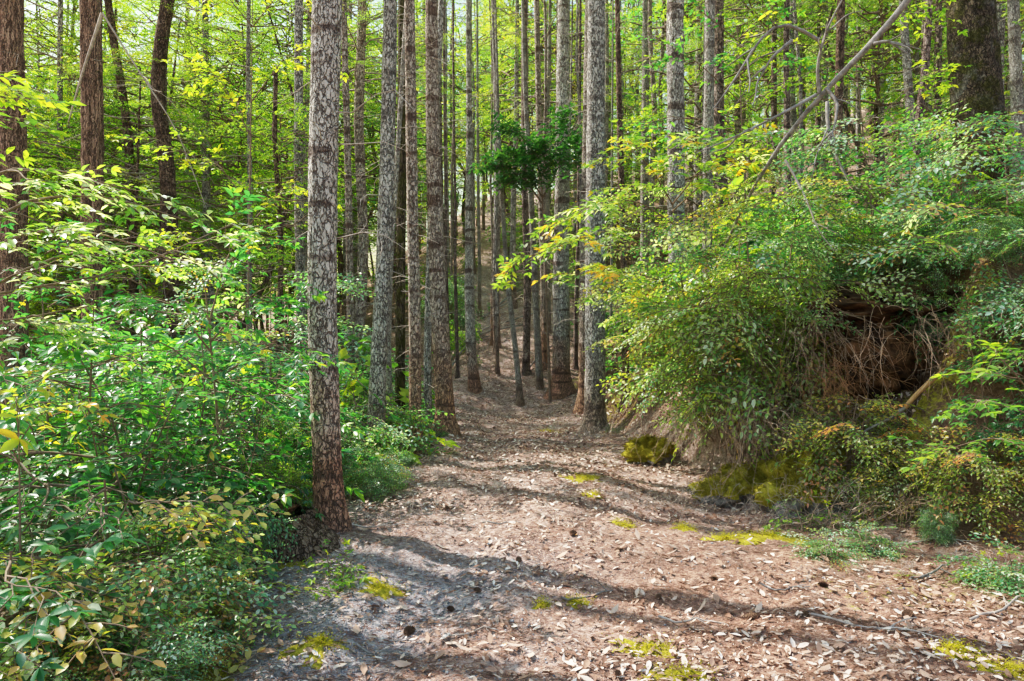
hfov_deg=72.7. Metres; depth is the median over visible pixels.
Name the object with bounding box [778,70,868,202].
understory tree
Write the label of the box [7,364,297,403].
shrub
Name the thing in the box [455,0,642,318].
forest tree
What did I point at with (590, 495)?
moss cushion
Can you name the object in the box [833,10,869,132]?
forest tree
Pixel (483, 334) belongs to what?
dry brush
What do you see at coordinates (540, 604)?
moss cushion
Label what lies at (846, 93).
forest tree
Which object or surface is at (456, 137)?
forest tree
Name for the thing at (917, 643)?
fallen leaf
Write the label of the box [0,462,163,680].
shrub
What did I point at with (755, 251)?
shrub
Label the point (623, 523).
moss cushion
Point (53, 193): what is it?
forest tree
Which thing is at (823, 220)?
shrub
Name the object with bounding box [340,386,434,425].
shrub
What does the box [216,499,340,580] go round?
rock
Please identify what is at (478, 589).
fir cone
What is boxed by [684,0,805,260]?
forest tree
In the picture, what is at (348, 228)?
fir tree
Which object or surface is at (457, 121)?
understory tree
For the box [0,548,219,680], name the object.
shrub
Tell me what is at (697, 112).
forest tree
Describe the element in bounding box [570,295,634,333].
shrub
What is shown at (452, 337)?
shrub
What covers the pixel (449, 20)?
forest tree
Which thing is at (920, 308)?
shrub
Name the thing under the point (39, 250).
oak sapling
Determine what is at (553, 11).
forest tree
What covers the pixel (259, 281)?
understory tree
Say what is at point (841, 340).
dry brush
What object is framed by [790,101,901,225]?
bare branch
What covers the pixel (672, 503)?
dry brush
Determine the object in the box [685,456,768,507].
mossy rock
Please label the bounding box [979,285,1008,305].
shrub
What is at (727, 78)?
forest tree
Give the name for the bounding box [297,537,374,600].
shrub
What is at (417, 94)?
forest tree
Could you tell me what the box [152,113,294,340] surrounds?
understory tree
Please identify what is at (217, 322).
understory tree
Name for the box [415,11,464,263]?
forest tree
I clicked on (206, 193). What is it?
forest tree
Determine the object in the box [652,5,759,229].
forest tree
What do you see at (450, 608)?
fir cone
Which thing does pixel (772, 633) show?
leaf litter
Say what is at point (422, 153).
forest tree
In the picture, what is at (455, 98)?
forest tree
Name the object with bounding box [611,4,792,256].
understory tree
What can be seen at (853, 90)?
forest tree
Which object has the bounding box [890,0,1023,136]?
understory tree
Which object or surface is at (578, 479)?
moss cushion
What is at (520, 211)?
understory tree
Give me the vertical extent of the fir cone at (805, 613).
0.046 m
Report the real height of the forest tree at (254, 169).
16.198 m
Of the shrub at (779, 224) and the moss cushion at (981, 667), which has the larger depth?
the shrub at (779, 224)
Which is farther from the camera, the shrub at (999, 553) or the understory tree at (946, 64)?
the understory tree at (946, 64)
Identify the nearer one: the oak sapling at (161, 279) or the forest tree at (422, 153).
the oak sapling at (161, 279)
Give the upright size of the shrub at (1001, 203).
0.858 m
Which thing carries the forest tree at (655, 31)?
on the ground
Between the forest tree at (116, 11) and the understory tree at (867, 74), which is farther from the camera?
the understory tree at (867, 74)
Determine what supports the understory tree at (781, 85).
on the ground
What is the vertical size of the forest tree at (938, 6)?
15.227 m
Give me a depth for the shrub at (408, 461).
8.51 m
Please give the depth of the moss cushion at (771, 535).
5.72 m
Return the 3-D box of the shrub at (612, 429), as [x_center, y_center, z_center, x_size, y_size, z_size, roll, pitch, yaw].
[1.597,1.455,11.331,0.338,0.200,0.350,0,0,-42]
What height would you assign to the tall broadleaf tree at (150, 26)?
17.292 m
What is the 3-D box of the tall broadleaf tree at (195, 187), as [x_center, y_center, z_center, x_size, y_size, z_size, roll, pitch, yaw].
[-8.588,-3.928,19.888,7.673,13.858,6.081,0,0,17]
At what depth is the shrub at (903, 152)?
13.84 m
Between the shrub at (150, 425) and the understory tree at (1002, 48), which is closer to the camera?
the shrub at (150, 425)
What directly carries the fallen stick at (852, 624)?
on the ground
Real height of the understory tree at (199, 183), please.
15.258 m
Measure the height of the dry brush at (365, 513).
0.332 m
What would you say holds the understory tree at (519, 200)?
on the ground
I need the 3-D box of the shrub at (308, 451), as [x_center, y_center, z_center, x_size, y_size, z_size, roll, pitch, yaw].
[-2.618,1.074,7.032,2.038,2.164,2.255,0,0,-25]
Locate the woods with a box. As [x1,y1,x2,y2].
[32,0,865,326]
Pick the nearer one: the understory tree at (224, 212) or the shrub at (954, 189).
the shrub at (954, 189)
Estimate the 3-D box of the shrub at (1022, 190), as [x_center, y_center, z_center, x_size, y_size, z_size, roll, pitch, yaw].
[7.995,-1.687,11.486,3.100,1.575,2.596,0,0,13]
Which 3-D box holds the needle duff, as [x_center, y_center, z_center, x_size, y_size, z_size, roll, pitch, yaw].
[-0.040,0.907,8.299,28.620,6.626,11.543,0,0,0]
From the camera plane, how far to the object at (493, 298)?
19.75 m
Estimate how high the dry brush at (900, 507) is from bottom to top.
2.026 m
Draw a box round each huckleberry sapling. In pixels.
[145,257,381,444]
[571,181,780,398]
[605,199,874,417]
[646,162,937,370]
[741,101,1006,281]
[839,110,1023,279]
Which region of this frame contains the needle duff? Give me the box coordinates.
[199,253,1023,680]
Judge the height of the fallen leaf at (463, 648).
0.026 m
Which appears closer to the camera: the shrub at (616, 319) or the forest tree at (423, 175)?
the shrub at (616, 319)
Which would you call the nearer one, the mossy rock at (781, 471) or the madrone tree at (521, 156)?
the mossy rock at (781, 471)
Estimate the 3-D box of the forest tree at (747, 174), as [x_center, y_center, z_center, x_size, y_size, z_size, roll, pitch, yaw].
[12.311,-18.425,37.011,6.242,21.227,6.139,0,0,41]
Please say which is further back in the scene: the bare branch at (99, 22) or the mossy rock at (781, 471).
the bare branch at (99, 22)
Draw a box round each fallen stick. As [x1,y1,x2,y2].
[352,520,412,527]
[356,643,412,661]
[444,623,498,637]
[482,519,520,524]
[501,457,540,472]
[560,579,612,600]
[658,609,728,626]
[760,583,809,590]
[811,612,955,641]
[862,535,978,550]
[909,552,983,579]
[969,591,1022,620]
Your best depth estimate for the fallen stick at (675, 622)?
4.08 m
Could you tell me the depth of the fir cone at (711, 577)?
4.79 m
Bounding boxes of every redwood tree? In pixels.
[0,0,85,417]
[39,0,138,401]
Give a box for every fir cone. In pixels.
[403,625,415,635]
[447,605,454,611]
[474,587,481,592]
[515,556,521,561]
[570,530,576,535]
[614,669,621,678]
[709,575,717,580]
[744,612,757,620]
[801,610,809,617]
[817,580,827,587]
[901,609,913,617]
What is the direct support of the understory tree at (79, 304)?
on the ground
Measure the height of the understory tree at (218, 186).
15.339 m
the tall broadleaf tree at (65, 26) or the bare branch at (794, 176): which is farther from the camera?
the tall broadleaf tree at (65, 26)
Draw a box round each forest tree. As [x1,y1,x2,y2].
[24,0,80,350]
[24,0,171,397]
[24,1,52,227]
[24,30,79,124]
[24,39,52,165]
[25,1,150,345]
[27,0,159,338]
[27,0,246,367]
[28,0,125,316]
[29,18,119,350]
[103,0,309,340]
[105,0,274,345]
[106,98,156,370]
[142,9,234,315]
[148,1,213,333]
[155,6,244,340]
[181,0,293,339]
[186,0,287,364]
[210,0,397,362]
[210,4,292,330]
[217,210,260,327]
[253,53,287,333]
[259,0,473,371]
[260,5,361,329]
[264,0,356,345]
[264,33,290,295]
[281,0,425,325]
[338,7,396,309]
[350,0,462,269]
[380,14,452,243]
[415,0,457,254]
[415,0,481,242]
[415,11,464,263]
[417,0,427,225]
[417,4,488,243]
[417,4,504,254]
[418,0,479,302]
[418,55,425,231]
[418,76,459,187]
[419,0,458,239]
[442,0,520,225]
[442,0,581,308]
[455,0,535,232]
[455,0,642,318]
[459,0,514,230]
[459,1,514,209]
[472,0,533,195]
[486,1,584,267]
[489,0,641,210]
[502,3,509,202]
[503,0,609,219]
[542,5,614,261]
[555,0,642,330]
[570,0,628,151]
[572,35,626,124]
[607,0,625,225]
[609,0,639,221]
[609,0,661,190]
[609,1,657,167]
[611,1,666,200]
[620,0,695,296]
[626,0,666,110]
[626,0,694,186]
[627,1,763,206]
[631,3,753,218]
[631,4,665,257]
[634,1,734,261]
[652,0,740,258]
[652,0,766,214]
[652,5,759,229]
[655,29,666,210]
[659,0,773,270]
[660,0,897,216]
[664,3,728,127]
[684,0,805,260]
[684,0,851,201]
[686,14,760,127]
[694,0,832,256]
[732,1,809,178]
[746,4,766,177]
[749,0,798,218]
[749,1,862,180]
[753,3,814,184]
[762,0,890,207]
[765,0,850,206]
[782,0,866,90]
[799,0,846,212]
[806,0,913,205]
[806,2,834,165]
[807,1,899,204]
[809,0,875,196]
[815,3,864,177]
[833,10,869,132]
[845,0,950,178]
[846,2,901,198]
[847,57,851,136]
[859,0,946,168]
[864,3,903,172]
[866,0,947,99]
[867,0,951,149]
[877,0,951,201]
[880,0,952,193]
[933,18,954,198]
[934,0,1010,160]
[1005,35,1023,201]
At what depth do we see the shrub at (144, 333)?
8.16 m
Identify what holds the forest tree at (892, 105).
on the ground
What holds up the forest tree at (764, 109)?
on the ground
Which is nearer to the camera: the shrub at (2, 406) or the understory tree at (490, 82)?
the shrub at (2, 406)
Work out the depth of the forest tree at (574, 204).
30.40 m
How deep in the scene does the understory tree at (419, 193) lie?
30.46 m
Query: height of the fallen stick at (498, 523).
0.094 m
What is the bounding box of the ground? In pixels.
[31,75,1023,680]
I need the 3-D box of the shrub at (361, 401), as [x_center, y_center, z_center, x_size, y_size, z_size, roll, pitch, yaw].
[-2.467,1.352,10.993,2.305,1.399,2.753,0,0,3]
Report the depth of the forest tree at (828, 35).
44.19 m
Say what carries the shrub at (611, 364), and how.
on the ground
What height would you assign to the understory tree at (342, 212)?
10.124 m
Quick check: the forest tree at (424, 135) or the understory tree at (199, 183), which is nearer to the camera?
the understory tree at (199, 183)
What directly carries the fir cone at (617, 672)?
on the ground
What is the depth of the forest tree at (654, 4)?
27.22 m
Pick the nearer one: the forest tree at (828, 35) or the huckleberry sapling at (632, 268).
the huckleberry sapling at (632, 268)
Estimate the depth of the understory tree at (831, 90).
41.20 m
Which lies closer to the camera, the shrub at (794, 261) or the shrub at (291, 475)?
the shrub at (291, 475)
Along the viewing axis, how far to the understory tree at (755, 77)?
49.05 m
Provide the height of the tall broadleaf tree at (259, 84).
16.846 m
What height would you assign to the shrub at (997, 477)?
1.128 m
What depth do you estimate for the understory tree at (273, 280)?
51.78 m
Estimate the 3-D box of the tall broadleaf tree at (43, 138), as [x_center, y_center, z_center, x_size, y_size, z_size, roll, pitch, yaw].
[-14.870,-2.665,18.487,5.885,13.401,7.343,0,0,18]
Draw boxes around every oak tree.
[208,67,345,385]
[945,0,1009,226]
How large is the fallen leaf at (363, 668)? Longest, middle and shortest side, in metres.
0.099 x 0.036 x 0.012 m
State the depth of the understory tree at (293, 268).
31.16 m
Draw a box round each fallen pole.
[450,310,489,366]
[451,316,522,360]
[459,305,573,344]
[500,283,539,304]
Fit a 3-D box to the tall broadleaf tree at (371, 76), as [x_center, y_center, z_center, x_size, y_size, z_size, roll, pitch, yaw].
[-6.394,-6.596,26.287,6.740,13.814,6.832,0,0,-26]
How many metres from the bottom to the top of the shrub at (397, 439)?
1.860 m
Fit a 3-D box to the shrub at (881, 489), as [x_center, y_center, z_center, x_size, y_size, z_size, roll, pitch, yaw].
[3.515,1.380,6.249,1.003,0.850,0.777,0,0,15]
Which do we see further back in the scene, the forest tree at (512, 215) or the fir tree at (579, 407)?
the forest tree at (512, 215)
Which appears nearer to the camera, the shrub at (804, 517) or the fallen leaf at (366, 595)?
the fallen leaf at (366, 595)
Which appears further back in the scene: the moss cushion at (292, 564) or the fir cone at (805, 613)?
the moss cushion at (292, 564)
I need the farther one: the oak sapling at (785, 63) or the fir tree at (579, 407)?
the fir tree at (579, 407)
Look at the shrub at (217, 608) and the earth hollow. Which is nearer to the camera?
the shrub at (217, 608)
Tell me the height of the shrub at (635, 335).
2.232 m
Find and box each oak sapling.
[0,67,85,167]
[0,164,275,365]
[0,209,195,566]
[0,277,287,534]
[0,373,109,608]
[4,185,400,504]
[6,219,279,470]
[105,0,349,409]
[490,110,781,379]
[600,210,692,377]
[612,0,863,260]
[711,0,989,239]
[826,103,1023,257]
[887,335,1023,474]
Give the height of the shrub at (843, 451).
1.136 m
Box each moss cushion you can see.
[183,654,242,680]
[235,558,308,586]
[271,625,354,669]
[355,569,414,599]
[531,594,550,609]
[559,473,600,483]
[564,591,596,608]
[579,489,607,498]
[602,632,687,657]
[609,517,635,529]
[632,657,722,680]
[667,520,696,531]
[700,529,758,540]
[708,527,823,548]
[924,634,995,660]
[967,653,1023,680]
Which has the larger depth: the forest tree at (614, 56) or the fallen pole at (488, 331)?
the forest tree at (614, 56)
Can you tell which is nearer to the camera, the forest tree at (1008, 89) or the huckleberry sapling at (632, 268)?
the huckleberry sapling at (632, 268)
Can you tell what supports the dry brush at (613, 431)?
on the ground
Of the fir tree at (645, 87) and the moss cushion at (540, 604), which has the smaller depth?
the moss cushion at (540, 604)
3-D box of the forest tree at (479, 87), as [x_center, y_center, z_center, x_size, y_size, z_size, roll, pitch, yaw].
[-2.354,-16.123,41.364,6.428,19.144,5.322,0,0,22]
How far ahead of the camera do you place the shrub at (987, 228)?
6.36 m
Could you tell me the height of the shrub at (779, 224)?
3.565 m
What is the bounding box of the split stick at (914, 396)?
[849,368,944,440]
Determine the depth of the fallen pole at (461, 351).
19.63 m
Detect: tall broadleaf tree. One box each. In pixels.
[24,0,141,382]
[24,0,199,341]
[24,0,227,309]
[24,14,122,363]
[24,26,78,306]
[28,10,254,357]
[63,0,355,336]
[69,0,264,295]
[137,0,310,366]
[174,0,373,374]
[192,0,355,347]
[252,1,425,339]
[338,0,442,304]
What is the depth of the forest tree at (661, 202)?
29.01 m
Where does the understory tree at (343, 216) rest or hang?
on the ground
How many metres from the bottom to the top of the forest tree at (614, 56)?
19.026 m
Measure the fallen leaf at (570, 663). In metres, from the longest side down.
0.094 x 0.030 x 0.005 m
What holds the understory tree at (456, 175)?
on the ground
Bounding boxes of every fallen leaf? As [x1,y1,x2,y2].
[259,648,277,652]
[333,663,346,667]
[353,625,359,633]
[359,594,373,598]
[360,663,366,674]
[391,660,410,666]
[433,650,445,660]
[455,643,471,650]
[471,616,481,623]
[488,631,492,642]
[506,642,523,645]
[556,551,566,557]
[564,661,578,666]
[579,675,593,680]
[583,660,590,667]
[601,646,609,654]
[611,603,618,612]
[635,528,639,537]
[681,655,687,666]
[712,665,725,672]
[713,592,719,603]
[755,601,761,612]
[820,664,830,669]
[913,641,922,647]
[917,627,930,630]
[919,669,931,678]
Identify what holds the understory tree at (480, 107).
on the ground
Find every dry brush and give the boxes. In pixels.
[306,493,464,528]
[344,456,521,480]
[421,319,551,347]
[432,325,573,363]
[452,340,547,378]
[475,297,573,325]
[491,388,917,515]
[494,339,578,370]
[527,381,671,445]
[587,253,989,510]
[631,396,794,463]
[684,462,912,533]
[760,353,916,435]
[764,299,932,413]
[765,536,1021,578]
[778,391,1022,542]
[809,256,1023,381]
[853,248,1023,416]
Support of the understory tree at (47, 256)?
on the ground
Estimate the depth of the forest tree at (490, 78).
36.88 m
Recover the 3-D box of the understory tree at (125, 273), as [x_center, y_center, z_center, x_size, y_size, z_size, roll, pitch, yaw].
[-8.700,-0.823,15.087,4.780,9.459,4.965,0,0,10]
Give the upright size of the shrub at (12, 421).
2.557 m
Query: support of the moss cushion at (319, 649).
on the ground
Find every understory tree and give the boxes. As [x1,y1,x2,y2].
[26,113,204,384]
[27,81,244,365]
[28,155,80,404]
[29,203,157,350]
[49,112,265,329]
[104,15,352,370]
[106,84,182,312]
[115,12,293,334]
[120,102,293,303]
[126,56,253,297]
[143,235,244,347]
[146,230,277,346]
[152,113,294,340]
[211,0,378,334]
[220,201,292,324]
[230,117,293,340]
[252,178,292,323]
[252,232,294,330]
[256,188,292,325]
[260,131,367,290]
[260,206,340,281]
[280,138,377,278]
[337,2,492,300]
[337,100,463,329]
[337,129,379,296]
[337,191,375,310]
[338,18,456,241]
[339,117,421,245]
[339,133,406,278]
[371,23,479,203]
[397,0,520,246]
[417,0,583,256]
[419,196,475,271]
[422,191,464,276]
[423,126,465,200]
[424,105,490,235]
[443,89,489,202]
[448,97,521,224]
[454,1,615,198]
[456,0,666,203]
[458,66,520,207]
[461,16,554,167]
[472,7,553,213]
[481,203,516,243]
[483,183,539,293]
[487,164,536,229]
[499,0,658,206]
[505,168,576,275]
[506,194,537,242]
[507,211,550,276]
[550,225,575,289]
[553,0,814,252]
[569,225,578,314]
[571,169,639,263]
[573,17,654,144]
[575,0,666,196]
[607,80,659,221]
[607,144,638,230]
[608,84,666,220]
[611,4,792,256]
[611,64,665,204]
[621,1,688,127]
[655,20,782,205]
[724,19,778,121]
[724,58,783,194]
[748,5,852,164]
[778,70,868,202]
[779,0,1009,204]
[782,0,946,206]
[797,43,864,126]
[805,16,872,154]
[806,1,950,167]
[814,14,898,140]
[829,5,892,135]
[834,6,901,128]
[849,46,900,119]
[851,27,931,148]
[876,0,1023,134]
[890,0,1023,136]
[896,14,1023,147]
[900,29,950,137]
[909,1,1023,110]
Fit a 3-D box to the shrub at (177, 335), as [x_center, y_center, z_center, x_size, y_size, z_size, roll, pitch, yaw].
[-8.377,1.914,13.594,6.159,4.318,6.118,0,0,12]
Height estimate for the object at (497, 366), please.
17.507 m
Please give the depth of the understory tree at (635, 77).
39.24 m
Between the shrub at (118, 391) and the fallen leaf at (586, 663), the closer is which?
the fallen leaf at (586, 663)
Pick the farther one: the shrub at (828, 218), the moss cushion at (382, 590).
the shrub at (828, 218)
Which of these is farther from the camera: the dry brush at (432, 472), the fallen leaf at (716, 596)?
the dry brush at (432, 472)
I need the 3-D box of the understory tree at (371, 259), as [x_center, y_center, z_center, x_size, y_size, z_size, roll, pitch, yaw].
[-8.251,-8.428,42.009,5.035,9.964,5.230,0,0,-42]
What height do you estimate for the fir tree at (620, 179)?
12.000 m
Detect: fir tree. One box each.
[256,0,352,371]
[262,0,431,532]
[304,0,373,400]
[341,0,444,453]
[344,2,441,448]
[346,0,440,443]
[375,0,444,454]
[392,0,482,435]
[393,0,481,433]
[420,0,512,393]
[459,0,539,406]
[498,0,552,389]
[500,0,552,375]
[509,0,607,399]
[511,0,573,364]
[549,0,629,413]
[555,0,631,433]
[575,0,664,412]
[616,0,663,288]
[627,0,721,360]
[652,0,764,395]
[802,0,883,222]
[850,0,949,202]
[886,0,947,192]
[997,0,1023,206]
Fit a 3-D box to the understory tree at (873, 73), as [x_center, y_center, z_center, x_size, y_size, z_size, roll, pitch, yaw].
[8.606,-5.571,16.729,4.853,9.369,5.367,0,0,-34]
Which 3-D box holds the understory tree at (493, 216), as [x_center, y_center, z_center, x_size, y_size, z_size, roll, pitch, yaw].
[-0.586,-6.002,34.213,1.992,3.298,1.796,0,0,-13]
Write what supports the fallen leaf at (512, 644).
on the ground
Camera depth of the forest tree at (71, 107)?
23.60 m
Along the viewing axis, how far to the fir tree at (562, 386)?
16.84 m
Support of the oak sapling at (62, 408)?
on the ground
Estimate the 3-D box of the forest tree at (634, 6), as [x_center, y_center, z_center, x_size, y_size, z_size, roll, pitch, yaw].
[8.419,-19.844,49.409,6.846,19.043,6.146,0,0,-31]
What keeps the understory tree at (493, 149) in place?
on the ground
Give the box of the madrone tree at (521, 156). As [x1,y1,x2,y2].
[467,101,582,402]
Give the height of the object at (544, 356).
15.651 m
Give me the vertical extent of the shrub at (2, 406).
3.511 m
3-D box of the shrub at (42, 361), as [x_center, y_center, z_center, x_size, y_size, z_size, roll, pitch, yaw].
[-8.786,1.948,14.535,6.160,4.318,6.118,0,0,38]
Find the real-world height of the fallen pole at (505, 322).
1.837 m
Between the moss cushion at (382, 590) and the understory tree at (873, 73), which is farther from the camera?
the understory tree at (873, 73)
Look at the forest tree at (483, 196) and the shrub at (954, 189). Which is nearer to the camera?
the shrub at (954, 189)
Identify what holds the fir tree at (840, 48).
on the ground
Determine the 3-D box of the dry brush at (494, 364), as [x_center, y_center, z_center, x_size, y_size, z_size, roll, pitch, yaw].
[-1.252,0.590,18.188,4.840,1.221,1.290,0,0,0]
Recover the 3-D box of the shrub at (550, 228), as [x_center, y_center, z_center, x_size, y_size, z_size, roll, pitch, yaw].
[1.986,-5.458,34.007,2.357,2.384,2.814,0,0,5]
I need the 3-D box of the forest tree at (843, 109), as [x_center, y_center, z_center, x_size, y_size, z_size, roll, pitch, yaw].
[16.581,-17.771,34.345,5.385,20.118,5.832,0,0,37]
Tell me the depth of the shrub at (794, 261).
8.16 m
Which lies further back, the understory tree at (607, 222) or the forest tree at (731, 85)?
the forest tree at (731, 85)
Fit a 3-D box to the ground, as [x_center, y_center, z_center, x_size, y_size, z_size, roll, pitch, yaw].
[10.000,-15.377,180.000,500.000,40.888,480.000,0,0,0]
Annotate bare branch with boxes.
[68,12,213,203]
[696,0,925,271]
[784,159,846,250]
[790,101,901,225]
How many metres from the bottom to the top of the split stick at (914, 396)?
0.707 m
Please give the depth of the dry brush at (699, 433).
7.58 m
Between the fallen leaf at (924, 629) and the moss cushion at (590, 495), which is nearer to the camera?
the fallen leaf at (924, 629)
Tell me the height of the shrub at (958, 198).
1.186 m
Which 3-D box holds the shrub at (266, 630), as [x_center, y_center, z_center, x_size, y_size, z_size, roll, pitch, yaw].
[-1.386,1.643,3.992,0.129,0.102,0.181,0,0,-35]
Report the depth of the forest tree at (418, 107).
35.81 m
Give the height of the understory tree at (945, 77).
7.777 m
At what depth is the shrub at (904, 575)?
4.72 m
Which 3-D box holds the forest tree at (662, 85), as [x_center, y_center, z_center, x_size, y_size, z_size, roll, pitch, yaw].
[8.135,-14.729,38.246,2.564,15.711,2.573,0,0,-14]
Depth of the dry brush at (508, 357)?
19.27 m
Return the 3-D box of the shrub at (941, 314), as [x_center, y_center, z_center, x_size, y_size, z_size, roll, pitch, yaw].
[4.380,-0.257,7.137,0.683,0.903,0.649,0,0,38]
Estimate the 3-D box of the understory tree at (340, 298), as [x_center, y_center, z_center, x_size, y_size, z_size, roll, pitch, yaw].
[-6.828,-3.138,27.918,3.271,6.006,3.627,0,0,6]
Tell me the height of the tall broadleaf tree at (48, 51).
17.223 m
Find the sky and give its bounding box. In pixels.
[24,0,1023,294]
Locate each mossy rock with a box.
[620,434,677,465]
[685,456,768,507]
[750,443,848,519]
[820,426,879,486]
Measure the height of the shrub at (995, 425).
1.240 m
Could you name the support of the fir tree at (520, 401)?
on the ground
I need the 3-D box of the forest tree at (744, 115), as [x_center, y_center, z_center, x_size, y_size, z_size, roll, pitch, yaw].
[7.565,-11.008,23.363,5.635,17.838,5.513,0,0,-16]
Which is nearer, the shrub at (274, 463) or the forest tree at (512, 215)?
the shrub at (274, 463)
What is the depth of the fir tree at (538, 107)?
18.93 m
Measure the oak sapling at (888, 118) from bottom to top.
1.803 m
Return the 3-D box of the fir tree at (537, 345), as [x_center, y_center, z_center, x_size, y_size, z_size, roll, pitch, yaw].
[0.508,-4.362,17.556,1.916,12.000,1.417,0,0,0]
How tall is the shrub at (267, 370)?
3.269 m
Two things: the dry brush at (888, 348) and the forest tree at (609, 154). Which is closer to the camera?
the dry brush at (888, 348)
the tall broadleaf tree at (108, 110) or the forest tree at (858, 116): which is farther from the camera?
the forest tree at (858, 116)
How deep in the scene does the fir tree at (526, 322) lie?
18.42 m
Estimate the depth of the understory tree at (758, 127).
30.91 m
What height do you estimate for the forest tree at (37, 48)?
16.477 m
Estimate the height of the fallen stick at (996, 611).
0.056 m
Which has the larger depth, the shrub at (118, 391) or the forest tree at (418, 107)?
the forest tree at (418, 107)
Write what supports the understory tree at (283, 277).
on the ground
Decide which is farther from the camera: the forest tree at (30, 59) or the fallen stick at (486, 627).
the forest tree at (30, 59)
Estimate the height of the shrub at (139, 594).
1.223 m
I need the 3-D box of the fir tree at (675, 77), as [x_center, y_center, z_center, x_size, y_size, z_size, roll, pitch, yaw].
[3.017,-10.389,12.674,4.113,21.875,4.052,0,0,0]
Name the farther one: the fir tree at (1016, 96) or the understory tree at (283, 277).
the understory tree at (283, 277)
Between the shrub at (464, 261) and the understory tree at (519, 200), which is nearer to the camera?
the shrub at (464, 261)
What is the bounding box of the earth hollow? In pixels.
[791,286,961,408]
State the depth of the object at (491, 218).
20.71 m
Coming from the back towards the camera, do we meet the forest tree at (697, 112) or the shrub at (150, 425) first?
the forest tree at (697, 112)
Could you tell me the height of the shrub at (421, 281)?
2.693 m
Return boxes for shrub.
[0,304,206,546]
[0,312,242,475]
[0,313,365,571]
[0,321,346,504]
[0,337,312,541]
[0,365,167,577]
[0,376,300,598]
[0,404,201,547]
[0,411,295,647]
[0,447,339,680]
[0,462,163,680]
[0,496,311,680]
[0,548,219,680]
[0,604,227,680]
[1,329,308,536]
[1,357,295,547]
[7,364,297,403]
[28,336,114,407]
[29,334,210,407]
[45,497,264,613]
[50,327,459,498]
[60,592,227,680]
[63,347,295,410]
[67,380,325,571]
[106,302,376,507]
[106,323,434,415]
[139,562,271,680]
[147,340,358,507]
[154,481,298,592]
[215,440,311,499]
[225,407,313,518]
[226,383,452,504]
[257,354,434,428]
[258,622,284,637]
[261,419,400,498]
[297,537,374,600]
[298,383,430,436]
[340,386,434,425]
[343,445,414,501]
[387,451,417,466]
[405,260,475,307]
[420,274,484,332]
[430,426,454,437]
[432,319,482,358]
[458,252,482,269]
[485,205,521,240]
[501,227,537,266]
[535,205,572,245]
[569,269,578,298]
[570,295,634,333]
[584,311,668,392]
[596,270,814,459]
[605,302,637,340]
[605,424,620,432]
[606,330,631,347]
[608,231,789,343]
[631,253,858,467]
[638,233,809,302]
[643,357,668,389]
[660,240,817,408]
[686,175,949,270]
[698,183,855,258]
[699,202,932,291]
[728,231,878,337]
[736,208,938,288]
[739,202,950,260]
[759,188,895,255]
[761,490,866,538]
[769,386,940,526]
[770,178,931,269]
[781,527,873,572]
[796,139,1023,242]
[803,231,883,291]
[833,519,920,561]
[848,451,970,527]
[849,219,944,277]
[875,179,967,235]
[882,132,1012,217]
[885,275,949,391]
[891,212,987,287]
[894,568,920,579]
[896,421,1023,549]
[903,272,966,357]
[911,148,1004,230]
[912,502,964,547]
[928,228,1023,398]
[928,532,1023,605]
[929,224,994,265]
[930,352,1023,488]
[936,184,1023,227]
[951,550,1023,585]
[954,207,1023,267]
[957,174,1023,234]
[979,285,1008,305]
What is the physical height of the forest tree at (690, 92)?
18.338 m
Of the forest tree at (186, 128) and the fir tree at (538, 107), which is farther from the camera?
the forest tree at (186, 128)
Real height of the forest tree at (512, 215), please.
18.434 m
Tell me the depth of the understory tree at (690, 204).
26.06 m
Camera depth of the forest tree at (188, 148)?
21.40 m
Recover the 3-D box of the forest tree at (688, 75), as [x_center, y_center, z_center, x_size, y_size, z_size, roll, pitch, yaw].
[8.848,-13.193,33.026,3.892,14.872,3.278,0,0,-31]
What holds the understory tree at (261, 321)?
on the ground
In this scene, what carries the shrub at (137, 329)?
on the ground
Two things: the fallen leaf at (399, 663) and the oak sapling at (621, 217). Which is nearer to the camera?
the fallen leaf at (399, 663)
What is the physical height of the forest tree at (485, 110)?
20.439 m
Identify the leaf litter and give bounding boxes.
[192,235,1023,680]
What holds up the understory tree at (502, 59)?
on the ground
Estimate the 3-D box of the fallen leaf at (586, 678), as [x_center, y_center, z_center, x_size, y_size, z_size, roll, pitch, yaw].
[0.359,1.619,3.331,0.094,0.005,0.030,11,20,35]
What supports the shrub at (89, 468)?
on the ground
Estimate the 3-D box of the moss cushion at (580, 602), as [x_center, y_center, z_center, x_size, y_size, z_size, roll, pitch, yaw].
[0.428,1.650,4.408,0.233,0.135,0.254,0,0,0]
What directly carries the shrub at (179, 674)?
on the ground
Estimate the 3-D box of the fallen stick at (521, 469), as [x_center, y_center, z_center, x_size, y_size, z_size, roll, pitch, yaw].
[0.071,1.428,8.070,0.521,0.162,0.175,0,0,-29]

